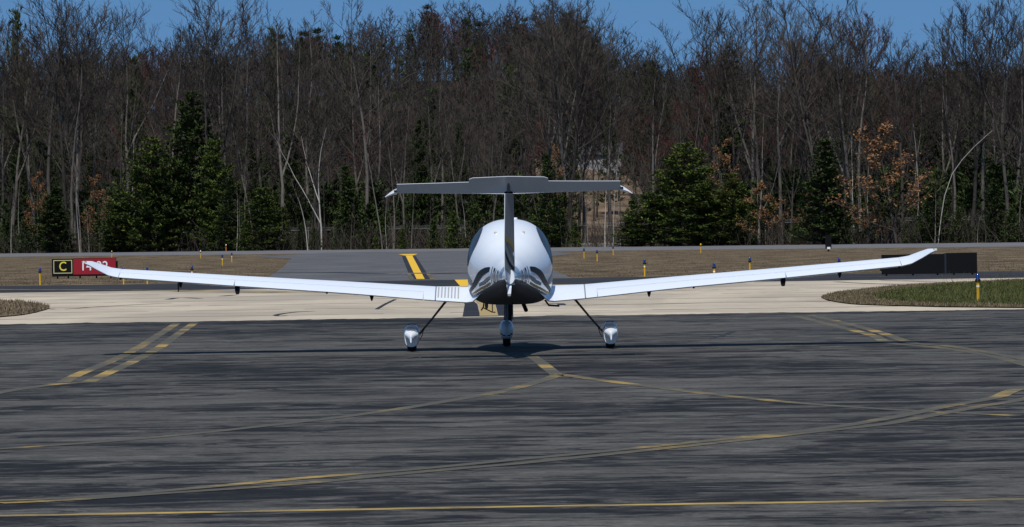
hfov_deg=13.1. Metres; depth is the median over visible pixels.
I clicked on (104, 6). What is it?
bare tree
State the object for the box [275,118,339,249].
birch tree
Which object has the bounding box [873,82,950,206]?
bare tree
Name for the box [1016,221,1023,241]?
young pine
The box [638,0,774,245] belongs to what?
bare tree
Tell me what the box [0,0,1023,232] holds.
distant woods
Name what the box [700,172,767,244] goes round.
pine tree
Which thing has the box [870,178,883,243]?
sapling
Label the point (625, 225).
pine tree
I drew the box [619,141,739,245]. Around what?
pine tree
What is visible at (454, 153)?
bare tree
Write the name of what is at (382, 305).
pavement crack
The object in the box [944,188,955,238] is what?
sapling
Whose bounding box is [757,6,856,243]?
bare tree
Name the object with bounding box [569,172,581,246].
sapling
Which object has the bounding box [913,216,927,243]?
young pine
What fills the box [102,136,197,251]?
pine tree
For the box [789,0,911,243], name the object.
bare tree
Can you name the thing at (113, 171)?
pine tree
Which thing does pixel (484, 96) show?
bare tree
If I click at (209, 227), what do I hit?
young pine
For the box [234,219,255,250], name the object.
young pine
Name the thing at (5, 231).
young pine
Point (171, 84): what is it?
bare tree
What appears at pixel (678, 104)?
maple tree
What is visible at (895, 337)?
double line
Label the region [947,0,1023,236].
bare tree
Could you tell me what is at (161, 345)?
double line
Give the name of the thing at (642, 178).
bare tree
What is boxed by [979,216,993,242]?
young pine
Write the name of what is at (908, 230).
young pine
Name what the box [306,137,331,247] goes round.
sapling
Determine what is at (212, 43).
bare tree
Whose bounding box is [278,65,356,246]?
bare tree
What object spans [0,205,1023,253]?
undergrowth
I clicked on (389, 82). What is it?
bare tree
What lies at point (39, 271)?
edge light
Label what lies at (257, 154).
bare tree
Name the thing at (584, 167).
bare tree
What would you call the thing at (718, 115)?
bare tree
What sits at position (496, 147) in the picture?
bare tree
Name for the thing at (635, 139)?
bare tree
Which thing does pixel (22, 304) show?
dead grass
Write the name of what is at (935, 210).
birch tree
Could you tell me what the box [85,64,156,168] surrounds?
bare tree
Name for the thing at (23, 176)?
pine tree
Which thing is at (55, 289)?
taxiway line
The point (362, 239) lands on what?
young pine
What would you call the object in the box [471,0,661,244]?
bare tree
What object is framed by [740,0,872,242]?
bare tree
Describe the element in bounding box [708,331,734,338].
pavement crack
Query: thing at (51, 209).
pine tree
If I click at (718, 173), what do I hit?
sapling
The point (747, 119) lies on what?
bare tree
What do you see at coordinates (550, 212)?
pine tree
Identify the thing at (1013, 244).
runway
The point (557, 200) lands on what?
birch tree
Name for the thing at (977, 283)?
edge light
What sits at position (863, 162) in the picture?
bare tree
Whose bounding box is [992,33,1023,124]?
bare tree
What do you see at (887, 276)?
taxiway edge line
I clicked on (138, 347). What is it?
double line
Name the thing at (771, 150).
bare tree
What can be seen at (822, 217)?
pine tree
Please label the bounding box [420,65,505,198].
bare tree
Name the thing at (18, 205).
birch tree
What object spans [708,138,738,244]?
oak tree
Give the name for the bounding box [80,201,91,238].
birch tree
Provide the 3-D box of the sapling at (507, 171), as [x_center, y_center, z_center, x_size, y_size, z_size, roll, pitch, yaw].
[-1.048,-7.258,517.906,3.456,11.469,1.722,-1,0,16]
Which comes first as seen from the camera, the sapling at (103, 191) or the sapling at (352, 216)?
the sapling at (352, 216)
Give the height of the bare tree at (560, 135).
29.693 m
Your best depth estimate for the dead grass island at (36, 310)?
105.59 m
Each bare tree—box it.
[0,0,101,240]
[0,0,160,243]
[0,0,161,225]
[0,4,75,246]
[0,7,46,201]
[0,10,72,231]
[0,11,50,146]
[0,15,22,98]
[0,47,58,226]
[4,1,132,202]
[27,43,112,252]
[28,0,121,242]
[39,24,120,197]
[54,2,191,199]
[79,56,166,249]
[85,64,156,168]
[121,39,212,177]
[123,20,237,247]
[142,24,214,250]
[151,48,239,205]
[155,0,342,250]
[156,36,237,172]
[164,0,262,250]
[174,4,259,193]
[195,2,293,208]
[209,25,349,202]
[214,108,271,250]
[230,1,331,239]
[243,10,358,198]
[249,43,315,206]
[271,57,375,246]
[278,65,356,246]
[296,40,373,193]
[311,32,401,247]
[312,0,432,248]
[327,23,408,187]
[339,61,413,231]
[355,46,435,212]
[367,98,431,237]
[372,135,417,248]
[399,62,466,209]
[410,57,481,230]
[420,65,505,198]
[427,103,495,244]
[439,74,530,176]
[442,56,523,222]
[463,109,527,220]
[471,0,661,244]
[486,0,630,196]
[486,1,627,223]
[491,45,553,175]
[494,6,631,205]
[498,17,598,201]
[512,0,619,222]
[515,52,651,242]
[542,63,624,234]
[553,46,647,242]
[567,167,604,246]
[574,54,643,238]
[611,79,687,188]
[622,53,686,244]
[623,157,655,212]
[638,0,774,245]
[644,53,716,185]
[656,83,723,161]
[662,122,694,189]
[682,35,758,174]
[688,22,751,188]
[693,19,772,200]
[698,0,791,223]
[700,27,810,180]
[704,49,824,242]
[708,0,854,244]
[713,5,801,223]
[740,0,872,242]
[756,16,848,242]
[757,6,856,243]
[763,109,818,244]
[772,0,915,243]
[788,52,847,175]
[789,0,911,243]
[789,11,911,243]
[797,17,877,198]
[833,48,891,169]
[836,89,887,211]
[851,42,932,209]
[859,27,949,236]
[865,53,940,214]
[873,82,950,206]
[897,0,1001,211]
[903,33,978,190]
[907,0,1023,242]
[912,54,993,240]
[918,25,981,166]
[926,0,1023,238]
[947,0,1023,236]
[961,15,1023,161]
[962,33,1019,183]
[968,20,1023,215]
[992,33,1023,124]
[1017,112,1023,152]
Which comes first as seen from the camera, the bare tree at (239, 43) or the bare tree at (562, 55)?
the bare tree at (562, 55)
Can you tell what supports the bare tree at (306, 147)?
on the wooded hill
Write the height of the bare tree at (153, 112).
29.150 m
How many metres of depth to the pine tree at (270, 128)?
621.60 m
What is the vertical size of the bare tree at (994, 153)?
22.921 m
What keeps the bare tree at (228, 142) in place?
on the wooded hill
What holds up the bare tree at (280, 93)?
on the ground at (195, 262)
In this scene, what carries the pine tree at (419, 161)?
on the ground at (195, 262)
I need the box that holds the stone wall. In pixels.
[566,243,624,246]
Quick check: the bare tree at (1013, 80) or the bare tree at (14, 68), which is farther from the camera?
the bare tree at (14, 68)
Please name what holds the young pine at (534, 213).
on the ground at (195, 262)
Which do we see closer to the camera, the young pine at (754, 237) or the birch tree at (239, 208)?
the young pine at (754, 237)
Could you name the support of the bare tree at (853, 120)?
on the ground at (195, 262)
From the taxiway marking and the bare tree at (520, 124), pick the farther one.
the bare tree at (520, 124)
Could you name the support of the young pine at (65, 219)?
on the ground at (195, 262)
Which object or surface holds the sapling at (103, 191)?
on the ground at (195, 262)
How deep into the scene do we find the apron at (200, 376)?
39.44 m
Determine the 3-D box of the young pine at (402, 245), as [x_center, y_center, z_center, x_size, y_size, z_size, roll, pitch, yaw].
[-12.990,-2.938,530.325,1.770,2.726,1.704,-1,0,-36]
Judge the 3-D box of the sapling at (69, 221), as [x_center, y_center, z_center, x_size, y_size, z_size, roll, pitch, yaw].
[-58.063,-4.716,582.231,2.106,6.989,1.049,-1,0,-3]
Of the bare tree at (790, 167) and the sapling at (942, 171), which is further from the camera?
the bare tree at (790, 167)
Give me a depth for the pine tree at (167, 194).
565.39 m
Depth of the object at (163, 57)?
622.61 m
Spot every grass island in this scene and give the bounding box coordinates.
[1,300,48,315]
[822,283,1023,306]
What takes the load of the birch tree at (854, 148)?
on the ground at (195, 262)
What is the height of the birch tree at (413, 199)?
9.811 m
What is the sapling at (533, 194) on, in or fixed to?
on the ground at (195, 262)
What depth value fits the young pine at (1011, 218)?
452.38 m
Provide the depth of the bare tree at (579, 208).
544.35 m
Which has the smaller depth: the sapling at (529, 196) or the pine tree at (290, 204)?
the sapling at (529, 196)
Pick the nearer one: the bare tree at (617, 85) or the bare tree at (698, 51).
the bare tree at (698, 51)
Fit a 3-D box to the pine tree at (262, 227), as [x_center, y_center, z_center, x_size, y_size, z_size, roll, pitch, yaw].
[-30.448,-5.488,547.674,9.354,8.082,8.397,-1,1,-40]
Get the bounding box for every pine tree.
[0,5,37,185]
[0,124,35,246]
[20,187,77,252]
[88,192,154,251]
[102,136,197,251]
[109,55,152,199]
[127,156,200,251]
[133,89,247,250]
[185,138,244,249]
[211,177,243,250]
[227,187,292,250]
[260,24,285,191]
[276,100,313,238]
[329,164,366,248]
[401,119,438,247]
[439,123,477,243]
[496,59,522,175]
[528,153,572,247]
[608,213,652,246]
[614,192,677,246]
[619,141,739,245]
[662,179,755,245]
[699,44,753,170]
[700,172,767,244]
[784,75,817,174]
[784,138,870,242]
[832,72,868,174]
[856,71,894,158]
[911,193,954,242]
[971,178,1007,242]
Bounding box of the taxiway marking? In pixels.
[455,279,467,285]
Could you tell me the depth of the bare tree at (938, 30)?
517.36 m
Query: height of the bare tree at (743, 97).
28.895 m
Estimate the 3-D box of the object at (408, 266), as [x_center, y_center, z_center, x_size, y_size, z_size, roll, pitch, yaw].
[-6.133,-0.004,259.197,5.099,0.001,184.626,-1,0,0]
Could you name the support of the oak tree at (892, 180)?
on the ground at (195, 262)
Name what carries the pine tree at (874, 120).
on the wooded hill
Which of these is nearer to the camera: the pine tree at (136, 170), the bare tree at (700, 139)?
the bare tree at (700, 139)
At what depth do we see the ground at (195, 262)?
259.50 m
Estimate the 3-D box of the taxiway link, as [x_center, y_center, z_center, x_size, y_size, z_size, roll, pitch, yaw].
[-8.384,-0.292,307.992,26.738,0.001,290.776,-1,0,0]
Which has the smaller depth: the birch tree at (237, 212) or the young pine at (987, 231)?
the young pine at (987, 231)
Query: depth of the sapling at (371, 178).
531.72 m
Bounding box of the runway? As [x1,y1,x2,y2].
[0,242,1023,256]
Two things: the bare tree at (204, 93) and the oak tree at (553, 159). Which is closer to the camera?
the oak tree at (553, 159)
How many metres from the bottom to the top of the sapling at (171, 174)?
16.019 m
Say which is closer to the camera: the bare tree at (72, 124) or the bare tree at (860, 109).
the bare tree at (860, 109)
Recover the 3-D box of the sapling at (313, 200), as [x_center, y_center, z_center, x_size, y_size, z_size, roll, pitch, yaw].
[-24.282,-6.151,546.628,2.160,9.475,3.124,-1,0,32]
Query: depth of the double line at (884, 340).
64.15 m
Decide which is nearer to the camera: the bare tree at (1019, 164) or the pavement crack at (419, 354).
the pavement crack at (419, 354)
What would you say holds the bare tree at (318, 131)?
on the ground at (195, 262)
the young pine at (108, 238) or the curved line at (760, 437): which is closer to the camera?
the curved line at (760, 437)
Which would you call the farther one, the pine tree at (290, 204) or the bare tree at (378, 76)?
the pine tree at (290, 204)
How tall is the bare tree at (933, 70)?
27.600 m
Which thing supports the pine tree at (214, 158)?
on the ground at (195, 262)
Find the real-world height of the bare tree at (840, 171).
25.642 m
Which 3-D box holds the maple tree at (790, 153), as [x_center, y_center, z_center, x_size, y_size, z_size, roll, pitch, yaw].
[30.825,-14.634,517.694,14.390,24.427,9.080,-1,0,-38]
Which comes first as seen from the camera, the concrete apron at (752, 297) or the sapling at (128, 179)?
the concrete apron at (752, 297)
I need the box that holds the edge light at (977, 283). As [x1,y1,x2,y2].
[975,274,980,300]
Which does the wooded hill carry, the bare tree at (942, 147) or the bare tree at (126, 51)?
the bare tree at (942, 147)
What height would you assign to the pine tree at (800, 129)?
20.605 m
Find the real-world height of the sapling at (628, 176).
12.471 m
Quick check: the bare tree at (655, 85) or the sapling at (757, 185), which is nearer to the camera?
the sapling at (757, 185)
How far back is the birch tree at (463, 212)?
521.32 m
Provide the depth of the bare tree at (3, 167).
623.67 m
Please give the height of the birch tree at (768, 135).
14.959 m
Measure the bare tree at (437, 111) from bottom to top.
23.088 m
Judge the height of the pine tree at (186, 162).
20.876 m
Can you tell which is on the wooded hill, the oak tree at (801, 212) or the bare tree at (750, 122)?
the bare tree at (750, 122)
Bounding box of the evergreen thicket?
[0,160,1023,252]
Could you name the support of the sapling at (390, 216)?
on the ground at (195, 262)
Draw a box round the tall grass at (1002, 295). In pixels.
[925,267,1023,306]
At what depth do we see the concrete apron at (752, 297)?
105.63 m
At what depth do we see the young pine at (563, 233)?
506.57 m
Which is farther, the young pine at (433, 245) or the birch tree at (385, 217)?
the birch tree at (385, 217)
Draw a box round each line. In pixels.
[0,289,282,291]
[0,375,561,448]
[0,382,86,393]
[0,386,1023,500]
[0,397,1023,502]
[0,498,1023,516]
[55,323,180,382]
[82,323,197,381]
[167,291,321,292]
[406,255,424,278]
[476,300,497,315]
[522,353,561,373]
[554,374,1016,415]
[793,316,1023,365]
[807,315,1023,359]
[816,274,1012,277]
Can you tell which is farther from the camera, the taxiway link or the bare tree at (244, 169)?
the bare tree at (244, 169)
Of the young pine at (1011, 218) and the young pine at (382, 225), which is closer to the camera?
the young pine at (1011, 218)
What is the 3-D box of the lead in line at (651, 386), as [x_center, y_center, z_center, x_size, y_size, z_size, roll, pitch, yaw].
[2.180,1.323,45.764,0.788,0.001,14.041,-1,0,-16]
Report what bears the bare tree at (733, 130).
on the ground at (195, 262)
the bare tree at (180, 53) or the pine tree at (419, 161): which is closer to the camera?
the pine tree at (419, 161)
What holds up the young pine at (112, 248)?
on the ground at (195, 262)
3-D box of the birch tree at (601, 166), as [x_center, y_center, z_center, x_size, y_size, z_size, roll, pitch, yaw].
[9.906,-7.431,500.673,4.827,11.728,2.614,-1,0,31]
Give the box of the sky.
[0,0,1023,133]
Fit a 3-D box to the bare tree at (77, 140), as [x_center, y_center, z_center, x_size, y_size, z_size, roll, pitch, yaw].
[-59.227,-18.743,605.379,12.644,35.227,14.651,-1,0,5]
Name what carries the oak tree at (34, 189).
on the ground at (195, 262)
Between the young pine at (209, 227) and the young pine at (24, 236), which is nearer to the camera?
the young pine at (209, 227)
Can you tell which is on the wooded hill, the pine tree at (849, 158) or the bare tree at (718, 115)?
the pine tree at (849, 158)
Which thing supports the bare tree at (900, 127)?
on the ground at (195, 262)
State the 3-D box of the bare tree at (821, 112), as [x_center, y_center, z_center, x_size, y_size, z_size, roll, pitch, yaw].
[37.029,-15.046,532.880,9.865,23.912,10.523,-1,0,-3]
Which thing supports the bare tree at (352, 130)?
on the ground at (195, 262)
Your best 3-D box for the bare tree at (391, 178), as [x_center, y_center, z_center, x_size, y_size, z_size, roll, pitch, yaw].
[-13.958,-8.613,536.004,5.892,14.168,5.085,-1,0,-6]
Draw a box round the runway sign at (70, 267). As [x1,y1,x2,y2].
[52,258,117,278]
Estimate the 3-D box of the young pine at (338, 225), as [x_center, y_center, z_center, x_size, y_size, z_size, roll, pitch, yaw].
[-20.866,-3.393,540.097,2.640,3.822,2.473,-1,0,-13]
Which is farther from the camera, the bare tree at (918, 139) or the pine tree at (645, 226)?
the pine tree at (645, 226)
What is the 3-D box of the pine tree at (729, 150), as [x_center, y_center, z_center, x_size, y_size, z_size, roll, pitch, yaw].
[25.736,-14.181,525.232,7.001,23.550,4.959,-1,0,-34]
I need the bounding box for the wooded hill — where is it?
[4,80,1011,252]
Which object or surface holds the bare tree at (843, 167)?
on the ground at (195, 262)
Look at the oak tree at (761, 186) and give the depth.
479.59 m
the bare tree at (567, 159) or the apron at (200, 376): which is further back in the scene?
the bare tree at (567, 159)
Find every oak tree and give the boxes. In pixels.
[24,171,47,252]
[80,174,110,251]
[545,143,574,219]
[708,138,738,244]
[735,181,791,244]
[792,191,833,244]
[824,120,934,243]
[851,192,891,243]
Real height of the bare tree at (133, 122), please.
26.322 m
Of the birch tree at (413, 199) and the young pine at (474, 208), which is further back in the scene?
the birch tree at (413, 199)
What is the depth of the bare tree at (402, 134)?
543.68 m
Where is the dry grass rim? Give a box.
[822,278,1023,306]
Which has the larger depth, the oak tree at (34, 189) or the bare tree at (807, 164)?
the oak tree at (34, 189)
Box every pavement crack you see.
[282,272,370,273]
[347,353,491,355]
[371,272,466,273]
[376,299,396,308]
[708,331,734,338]
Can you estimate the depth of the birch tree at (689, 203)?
489.55 m
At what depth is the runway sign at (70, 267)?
193.43 m
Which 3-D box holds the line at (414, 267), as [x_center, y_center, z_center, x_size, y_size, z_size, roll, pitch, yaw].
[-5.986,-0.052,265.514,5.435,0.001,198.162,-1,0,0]
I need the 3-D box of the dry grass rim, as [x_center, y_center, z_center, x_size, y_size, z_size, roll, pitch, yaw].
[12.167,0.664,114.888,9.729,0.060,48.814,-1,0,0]
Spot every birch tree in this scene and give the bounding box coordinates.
[1,184,18,252]
[11,176,26,245]
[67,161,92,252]
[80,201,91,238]
[119,108,158,213]
[226,191,240,250]
[232,195,243,219]
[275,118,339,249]
[290,178,312,249]
[381,192,392,247]
[406,170,420,247]
[458,195,473,247]
[553,162,563,246]
[591,146,616,246]
[606,143,630,245]
[606,151,626,246]
[671,179,699,245]
[749,111,783,242]
[842,131,869,243]
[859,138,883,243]
[902,117,929,218]
[928,185,941,234]
[938,118,999,242]
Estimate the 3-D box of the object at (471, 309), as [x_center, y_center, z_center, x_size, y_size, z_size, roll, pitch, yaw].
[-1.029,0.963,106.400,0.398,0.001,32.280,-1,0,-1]
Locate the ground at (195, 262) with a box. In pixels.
[0,242,1023,323]
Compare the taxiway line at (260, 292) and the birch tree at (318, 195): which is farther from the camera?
the birch tree at (318, 195)
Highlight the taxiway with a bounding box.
[0,271,1023,292]
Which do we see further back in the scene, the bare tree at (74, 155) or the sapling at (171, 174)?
the bare tree at (74, 155)
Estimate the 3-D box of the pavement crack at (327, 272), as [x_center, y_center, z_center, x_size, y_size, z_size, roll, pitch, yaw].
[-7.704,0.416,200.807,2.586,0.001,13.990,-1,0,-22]
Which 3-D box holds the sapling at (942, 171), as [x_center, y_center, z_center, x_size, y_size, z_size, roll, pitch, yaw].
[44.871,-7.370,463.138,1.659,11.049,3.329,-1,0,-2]
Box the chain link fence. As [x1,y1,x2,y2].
[79,215,1021,250]
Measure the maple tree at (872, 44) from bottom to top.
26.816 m
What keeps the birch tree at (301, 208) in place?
on the ground at (195, 262)
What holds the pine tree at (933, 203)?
on the ground at (195, 262)
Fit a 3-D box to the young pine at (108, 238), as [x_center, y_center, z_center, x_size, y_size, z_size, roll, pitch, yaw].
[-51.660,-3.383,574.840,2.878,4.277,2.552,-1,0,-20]
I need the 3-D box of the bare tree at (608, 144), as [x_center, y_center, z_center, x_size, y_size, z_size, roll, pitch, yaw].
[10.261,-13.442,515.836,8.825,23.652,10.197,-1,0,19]
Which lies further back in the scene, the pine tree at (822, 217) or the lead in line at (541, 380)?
the pine tree at (822, 217)
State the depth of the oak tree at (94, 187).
582.87 m
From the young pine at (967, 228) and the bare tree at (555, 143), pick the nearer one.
the young pine at (967, 228)
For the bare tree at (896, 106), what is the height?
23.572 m
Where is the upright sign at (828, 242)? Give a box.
[825,236,830,250]
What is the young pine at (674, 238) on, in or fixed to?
on the ground at (195, 262)
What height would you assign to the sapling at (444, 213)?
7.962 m
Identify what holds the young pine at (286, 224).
on the ground at (195, 262)
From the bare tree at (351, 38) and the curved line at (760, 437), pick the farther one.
the bare tree at (351, 38)
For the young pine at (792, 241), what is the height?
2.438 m
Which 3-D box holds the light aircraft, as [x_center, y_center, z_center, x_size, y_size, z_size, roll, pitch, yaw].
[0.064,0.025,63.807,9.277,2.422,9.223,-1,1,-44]
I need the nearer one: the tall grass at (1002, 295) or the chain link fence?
the tall grass at (1002, 295)
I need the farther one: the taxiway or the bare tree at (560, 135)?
the bare tree at (560, 135)
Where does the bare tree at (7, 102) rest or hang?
on the wooded hill
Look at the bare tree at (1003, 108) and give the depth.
461.92 m
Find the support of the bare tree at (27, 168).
on the ground at (195, 262)
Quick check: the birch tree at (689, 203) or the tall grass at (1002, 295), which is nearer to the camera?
the tall grass at (1002, 295)
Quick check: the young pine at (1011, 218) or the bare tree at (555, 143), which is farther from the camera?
the bare tree at (555, 143)
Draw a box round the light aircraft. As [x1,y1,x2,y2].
[82,176,937,350]
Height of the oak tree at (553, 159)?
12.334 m
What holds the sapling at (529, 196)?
on the ground at (195, 262)
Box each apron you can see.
[0,278,1023,323]
[0,309,1023,526]
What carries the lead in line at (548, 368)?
on the apron at (200, 376)
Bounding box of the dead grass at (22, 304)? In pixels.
[0,298,49,315]
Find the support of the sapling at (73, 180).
on the ground at (195, 262)
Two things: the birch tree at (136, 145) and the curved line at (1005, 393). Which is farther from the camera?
the birch tree at (136, 145)
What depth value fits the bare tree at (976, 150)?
465.23 m
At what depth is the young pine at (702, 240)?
489.47 m
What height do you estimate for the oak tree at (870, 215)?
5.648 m
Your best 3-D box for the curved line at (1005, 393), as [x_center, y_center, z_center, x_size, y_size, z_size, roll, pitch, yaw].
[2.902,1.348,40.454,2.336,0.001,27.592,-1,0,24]
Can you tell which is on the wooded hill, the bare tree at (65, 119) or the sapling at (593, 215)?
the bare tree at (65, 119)
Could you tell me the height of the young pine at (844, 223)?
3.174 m
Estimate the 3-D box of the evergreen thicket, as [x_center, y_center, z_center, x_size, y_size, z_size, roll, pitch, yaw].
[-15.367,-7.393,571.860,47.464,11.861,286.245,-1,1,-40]
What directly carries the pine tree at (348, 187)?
on the wooded hill
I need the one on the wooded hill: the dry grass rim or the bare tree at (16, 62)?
the bare tree at (16, 62)
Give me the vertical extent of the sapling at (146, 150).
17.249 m
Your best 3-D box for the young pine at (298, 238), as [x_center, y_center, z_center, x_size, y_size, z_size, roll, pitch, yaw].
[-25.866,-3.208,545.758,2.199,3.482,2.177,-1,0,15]
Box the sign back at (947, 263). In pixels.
[880,253,976,275]
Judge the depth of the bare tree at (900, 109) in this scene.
482.20 m
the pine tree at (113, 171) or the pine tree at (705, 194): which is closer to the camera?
the pine tree at (705, 194)
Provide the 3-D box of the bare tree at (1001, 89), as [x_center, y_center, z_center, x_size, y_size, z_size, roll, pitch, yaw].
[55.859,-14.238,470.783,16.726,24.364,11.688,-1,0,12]
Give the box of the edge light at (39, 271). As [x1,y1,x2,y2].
[38,268,41,284]
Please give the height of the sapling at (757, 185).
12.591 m
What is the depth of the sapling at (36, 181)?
590.67 m
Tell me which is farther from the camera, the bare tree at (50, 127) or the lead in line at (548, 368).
the bare tree at (50, 127)
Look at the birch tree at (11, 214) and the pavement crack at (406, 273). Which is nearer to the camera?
the pavement crack at (406, 273)
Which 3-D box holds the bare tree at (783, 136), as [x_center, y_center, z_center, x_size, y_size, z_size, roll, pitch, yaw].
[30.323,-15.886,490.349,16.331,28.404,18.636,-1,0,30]
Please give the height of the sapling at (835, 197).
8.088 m
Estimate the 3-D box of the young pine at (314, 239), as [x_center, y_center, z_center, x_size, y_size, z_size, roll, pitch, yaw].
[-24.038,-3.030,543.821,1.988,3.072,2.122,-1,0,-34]
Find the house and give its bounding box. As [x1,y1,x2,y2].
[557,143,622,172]
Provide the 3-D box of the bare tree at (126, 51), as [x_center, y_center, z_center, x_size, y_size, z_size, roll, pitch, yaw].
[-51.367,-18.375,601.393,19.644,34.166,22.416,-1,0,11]
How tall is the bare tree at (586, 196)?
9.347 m
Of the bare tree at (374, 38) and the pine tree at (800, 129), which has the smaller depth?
the pine tree at (800, 129)
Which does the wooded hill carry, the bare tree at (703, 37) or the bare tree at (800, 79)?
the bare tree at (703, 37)
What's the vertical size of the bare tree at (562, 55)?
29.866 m
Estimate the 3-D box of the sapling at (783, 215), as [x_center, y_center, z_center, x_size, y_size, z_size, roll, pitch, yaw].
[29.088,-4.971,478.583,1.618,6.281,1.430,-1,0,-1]
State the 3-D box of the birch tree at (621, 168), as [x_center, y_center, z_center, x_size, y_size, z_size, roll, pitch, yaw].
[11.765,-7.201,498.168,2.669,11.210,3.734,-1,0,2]
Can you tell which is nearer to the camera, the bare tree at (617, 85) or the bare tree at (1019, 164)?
the bare tree at (1019, 164)
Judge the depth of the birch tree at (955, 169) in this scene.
459.26 m
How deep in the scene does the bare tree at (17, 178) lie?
608.25 m
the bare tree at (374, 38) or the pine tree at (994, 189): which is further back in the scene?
the bare tree at (374, 38)
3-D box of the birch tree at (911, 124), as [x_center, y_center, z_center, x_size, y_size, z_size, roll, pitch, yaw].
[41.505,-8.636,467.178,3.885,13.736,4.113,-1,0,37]
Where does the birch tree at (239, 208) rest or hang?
on the ground at (195, 262)
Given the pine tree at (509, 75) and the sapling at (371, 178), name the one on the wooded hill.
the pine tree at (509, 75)
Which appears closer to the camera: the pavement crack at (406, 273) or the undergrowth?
the pavement crack at (406, 273)
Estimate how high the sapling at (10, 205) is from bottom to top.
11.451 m
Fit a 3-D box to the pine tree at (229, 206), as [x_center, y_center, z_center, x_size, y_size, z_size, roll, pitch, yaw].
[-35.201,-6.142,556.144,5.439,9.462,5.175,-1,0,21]
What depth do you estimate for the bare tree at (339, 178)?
578.52 m
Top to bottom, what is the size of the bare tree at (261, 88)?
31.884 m
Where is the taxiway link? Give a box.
[262,251,572,280]
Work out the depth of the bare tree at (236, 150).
563.28 m
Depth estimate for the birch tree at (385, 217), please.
531.69 m
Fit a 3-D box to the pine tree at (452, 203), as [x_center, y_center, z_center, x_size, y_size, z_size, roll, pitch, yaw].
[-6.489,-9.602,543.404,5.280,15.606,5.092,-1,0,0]
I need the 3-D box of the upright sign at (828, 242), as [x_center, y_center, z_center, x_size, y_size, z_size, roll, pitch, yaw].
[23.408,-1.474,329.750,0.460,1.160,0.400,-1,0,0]
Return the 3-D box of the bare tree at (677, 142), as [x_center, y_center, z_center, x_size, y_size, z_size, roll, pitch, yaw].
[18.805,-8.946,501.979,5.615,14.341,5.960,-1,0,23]
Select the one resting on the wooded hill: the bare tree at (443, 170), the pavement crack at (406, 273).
the bare tree at (443, 170)
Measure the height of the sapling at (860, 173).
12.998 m
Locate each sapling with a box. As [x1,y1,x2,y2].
[0,172,21,249]
[26,151,49,252]
[55,121,86,252]
[61,202,73,252]
[90,157,114,251]
[122,157,142,204]
[138,121,162,250]
[155,129,176,251]
[237,154,253,245]
[275,191,288,249]
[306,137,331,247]
[307,176,321,241]
[349,199,358,249]
[355,124,383,248]
[384,195,394,237]
[435,182,450,246]
[498,152,515,197]
[516,163,534,221]
[523,162,539,227]
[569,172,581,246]
[585,179,598,246]
[602,139,637,246]
[708,148,725,245]
[725,158,738,244]
[742,133,768,244]
[777,191,788,244]
[826,172,841,243]
[845,125,872,243]
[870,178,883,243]
[936,141,950,242]
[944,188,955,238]
[1012,147,1023,224]
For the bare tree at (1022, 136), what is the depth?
458.29 m
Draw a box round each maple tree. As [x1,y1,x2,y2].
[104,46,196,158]
[637,44,726,207]
[738,36,822,210]
[831,8,944,233]
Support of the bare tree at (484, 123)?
on the wooded hill
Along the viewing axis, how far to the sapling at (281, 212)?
549.19 m
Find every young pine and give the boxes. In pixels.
[0,220,17,253]
[13,215,35,252]
[46,213,74,252]
[100,223,118,251]
[106,208,134,251]
[199,210,220,250]
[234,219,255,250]
[265,207,293,249]
[293,223,307,249]
[308,227,322,249]
[330,220,349,249]
[355,229,368,249]
[371,214,394,248]
[397,228,410,248]
[422,219,442,248]
[443,211,467,248]
[462,204,487,247]
[529,202,552,243]
[552,212,570,246]
[566,221,583,246]
[667,220,682,245]
[696,213,714,245]
[746,222,758,244]
[789,224,799,244]
[836,216,854,243]
[899,222,913,243]
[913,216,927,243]
[946,206,966,242]
[961,220,974,242]
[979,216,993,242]
[998,208,1023,242]
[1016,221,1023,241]
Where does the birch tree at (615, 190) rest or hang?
on the ground at (195, 262)
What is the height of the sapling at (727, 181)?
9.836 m
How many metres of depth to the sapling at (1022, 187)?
455.41 m
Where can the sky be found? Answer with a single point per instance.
(909, 16)
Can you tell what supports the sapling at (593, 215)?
on the ground at (195, 262)
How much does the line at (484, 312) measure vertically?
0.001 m
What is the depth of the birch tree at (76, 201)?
579.08 m
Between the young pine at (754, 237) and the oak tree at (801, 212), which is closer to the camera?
the oak tree at (801, 212)

